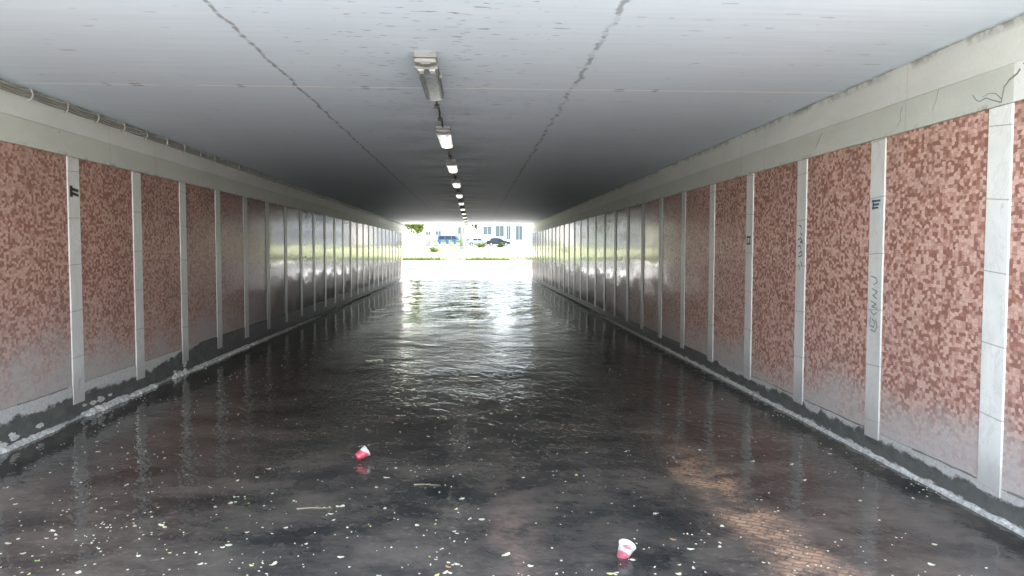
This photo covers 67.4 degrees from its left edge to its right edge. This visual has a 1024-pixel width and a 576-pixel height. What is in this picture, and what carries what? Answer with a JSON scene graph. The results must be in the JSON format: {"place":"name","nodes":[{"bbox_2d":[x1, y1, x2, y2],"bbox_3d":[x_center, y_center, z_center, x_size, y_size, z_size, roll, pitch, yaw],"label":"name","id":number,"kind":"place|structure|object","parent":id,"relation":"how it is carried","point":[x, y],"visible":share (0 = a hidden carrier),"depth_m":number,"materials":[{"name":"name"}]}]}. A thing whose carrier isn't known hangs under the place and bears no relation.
{"place":"outdoors","nodes":[
{"label":"outdoors","id":0,"kind":"place"},
{"bbox_2d":[365,359,382,361],"bbox_3d":[-1.858,0.976,10.347,0.244,0.021,0.134,-1,3,-27],"label":"wet paper","id":1,"kind":"object","parent":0,"point":[374,360],"visible":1,"depth_m":10.31,"materials":[{"name":"beige paper"}]},
{"bbox_2d":[405,226,476,244],"label":"sky","id":2,"kind":"structure","parent":0,"point":[411,239],"materials":[{"name":"white"}]},
{"bbox_2d":[420,224,470,244],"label":"building","id":3,"kind":"structure","parent":0,"point":[431,232],"depth_m":165.07,"materials":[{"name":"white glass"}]},
{"bbox_2d":[403,270,531,279],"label":"path","id":4,"kind":"structure","parent":0,"point":[467,274],"depth_m":45.67,"materials":[{"name":"grey concrete"}]},
{"bbox_2d":[403,246,531,260],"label":"lawn","id":5,"kind":"structure","parent":0,"point":[463,255],"depth_m":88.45,"materials":[{"name":"green plant"}]},
{"bbox_2d":[403,224,425,233],"bbox_3d":[-12.851,-8.822,62.536,12.985,13.525,14.690,0,3,-3],"label":"tree","id":6,"kind":"object","parent":5,"relation":"on","point":[417,228],"visible":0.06,"depth_m":62.41,"materials":[{"name":"green plant"}]},
{"bbox_2d":[429,247,439,252],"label":"shrub","id":7,"kind":"object","parent":5,"relation":"on","point":[433,249],"visible":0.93,"depth_m":83.36,"materials":[{"name":"green plant"}]},
{"bbox_2d":[461,224,463,248],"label":"lamp post","id":8,"kind":"object","parent":5,"relation":"on","point":[462,246],"visible":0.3,"depth_m":99.47,"materials":[{"name":"metal"}]},
{"bbox_2d":[474,242,486,247],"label":"shrub","id":9,"kind":"object","parent":5,"relation":"on","point":[480,245],"visible":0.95,"depth_m":107.42,"materials":[{"name":"green plant"}]},
{"bbox_2d":[403,245,531,245],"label":"road","id":10,"kind":"structure","parent":0,"point":[469,245],"depth_m":127.59,"materials":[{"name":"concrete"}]},
{"bbox_2d":[437,235,459,243],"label":"parked car","id":11,"kind":"object","parent":10,"relation":"on","point":[446,238],"visible":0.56,"depth_m":137.07,"materials":[{"name":"blue paint"}]},
{"bbox_2d":[467,238,487,244],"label":"parked car","id":12,"kind":"object","parent":10,"relation":"on","point":[472,241],"visible":0.7,"depth_m":139.30,"materials":[{"name":"silver paint"}]},
{"bbox_2d":[487,238,509,244],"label":"parked car","id":13,"kind":"object","parent":10,"relation":"on","point":[491,241],"visible":0.95,"depth_m":137.99,"materials":[{"name":"black paint"}]},
{"bbox_2d":[477,224,531,244],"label":"building","id":14,"kind":"structure","parent":0,"point":[516,234],"depth_m":162.78,"materials":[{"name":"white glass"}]},
{"bbox_2d":[483,226,491,234],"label":"window","id":15,"kind":"structure","parent":14,"relation":"in","point":[487,230],"depth_m":162.52,"materials":[{"name":"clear glass"}]},
{"bbox_2d":[495,226,503,236],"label":"window","id":16,"kind":"structure","parent":14,"relation":"in","point":[499,230],"depth_m":162.68,"materials":[{"name":"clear glass"}]},
{"bbox_2d":[506,226,510,239],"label":"window","id":17,"kind":"structure","parent":14,"relation":"in","point":[508,228],"depth_m":162.75,"materials":[{"name":"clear glass"}]},
{"bbox_2d":[516,226,522,239],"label":"window","id":18,"kind":"structure","parent":14,"relation":"in","point":[519,229],"depth_m":162.87,"materials":[{"name":"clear glass"}]},
{"bbox_2d":[0,280,1023,575],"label":"water","id":19,"kind":"structure","parent":0,"point":[558,402],"depth_m":5.19,"materials":[{"name":"black liquid"}]},
{"bbox_2d":[355,446,369,459],"bbox_3d":[-1.062,1.174,5.437,0.086,0.085,0.085,-33,18,-25],"label":"plastic cup","id":20,"kind":"object","parent":19,"relation":"on","point":[362,452],"visible":1,"depth_m":5.42,"materials":[{"name":"pink plastic"}]},
{"bbox_2d":[0,338,971,575],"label":"litter","id":21,"kind":"object","parent":19,"relation":"on","point":[425,503],"visible":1,"depth_m":4.21,"materials":[{"name":"white plant"}]},
{"bbox_2d":[617,539,635,558],"bbox_3d":[0.552,1.284,3.752,0.088,0.076,0.088,16,16,-4],"label":"plastic cup","id":22,"kind":"object","parent":19,"relation":"on","point":[626,548],"visible":0.99,"depth_m":3.74,"materials":[{"name":"plastic"}]},
{"bbox_2d":[0,0,1023,223],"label":"ceiling","id":23,"kind":"structure","parent":0,"point":[549,108],"depth_m":5.55,"materials":[{"name":"paint"}]},
{"bbox_2d":[413,52,443,100],"bbox_3d":[-0.581,-1.482,5.482,0.160,0.079,1.243,0,3,-3],"label":"ceiling lamp","id":24,"kind":"object","parent":23,"relation":"attached to","point":[427,68],"visible":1,"depth_m":5.18,"materials":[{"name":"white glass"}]},
{"bbox_2d":[434,101,442,127],"bbox_3d":[-0.659,-1.574,6.905,0.045,0.029,1.661,0,3,-3],"label":"lamp cable","id":25,"kind":"object","parent":23,"relation":"attached to","point":[436,105],"visible":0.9,"depth_m":6.92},
{"bbox_2d":[435,126,452,148],"bbox_3d":[-0.728,-1.626,8.355,0.160,0.079,1.243,0,3,-3],"label":"ceiling lamp","id":26,"kind":"object","parent":23,"relation":"attached to","point":[444,135],"visible":1,"depth_m":8.03,"materials":[{"name":"white plastic"}]},
{"bbox_2d":[446,159,457,172],"bbox_3d":[-0.874,-1.771,11.227,0.160,0.079,1.243,0,3,-3],"label":"ceiling lamp","id":27,"kind":"object","parent":23,"relation":"attached to","point":[452,166],"visible":1,"depth_m":10.73,"materials":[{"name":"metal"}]},
{"bbox_2d":[451,178,460,187],"bbox_3d":[-1.021,-1.915,14.100,0.160,0.079,1.243,0,3,-3],"label":"ceiling lamp","id":28,"kind":"object","parent":23,"relation":"attached to","point":[456,183],"visible":1,"depth_m":13.61,"materials":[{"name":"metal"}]},
{"bbox_2d":[455,191,462,197],"bbox_3d":[-1.168,-2.059,16.973,0.160,0.079,1.243,0,3,-3],"label":"ceiling lamp","id":29,"kind":"object","parent":23,"relation":"attached to","point":[459,194],"visible":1,"depth_m":16.47,"materials":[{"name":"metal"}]},
{"label":"pavement","id":30,"kind":"structure","parent":0,"visible":0},
{"bbox_2d":[403,224,405,244],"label":"building","id":31,"kind":"structure","parent":30,"relation":"on","point":[404,237],"depth_m":167.19,"materials":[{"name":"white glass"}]},
{"label":"ground","id":32,"kind":"structure","parent":0,"visible":0},
{"bbox_2d":[0,80,403,454],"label":"tiled wall","id":33,"kind":"structure","parent":32,"relation":"on","point":[132,265],"depth_m":7.91,"materials":[{"name":"tile"}]},
{"bbox_2d":[0,81,402,224],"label":"cable run","id":34,"kind":"object","parent":33,"relation":"attached to","point":[31,93],"visible":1,"depth_m":7.98,"materials":[{"name":"metal"}]},
{"bbox_2d":[403,261,531,269],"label":"retaining wall","id":35,"kind":"structure","parent":32,"relation":"on","point":[466,265],"depth_m":57.05,"materials":[{"name":"white concrete"}]},
{"bbox_2d":[531,15,1023,536],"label":"tiled wall","id":36,"kind":"structure","parent":32,"relation":"on","point":[845,267],"depth_m":5.71,"materials":[{"name":"tile"}]}
]}

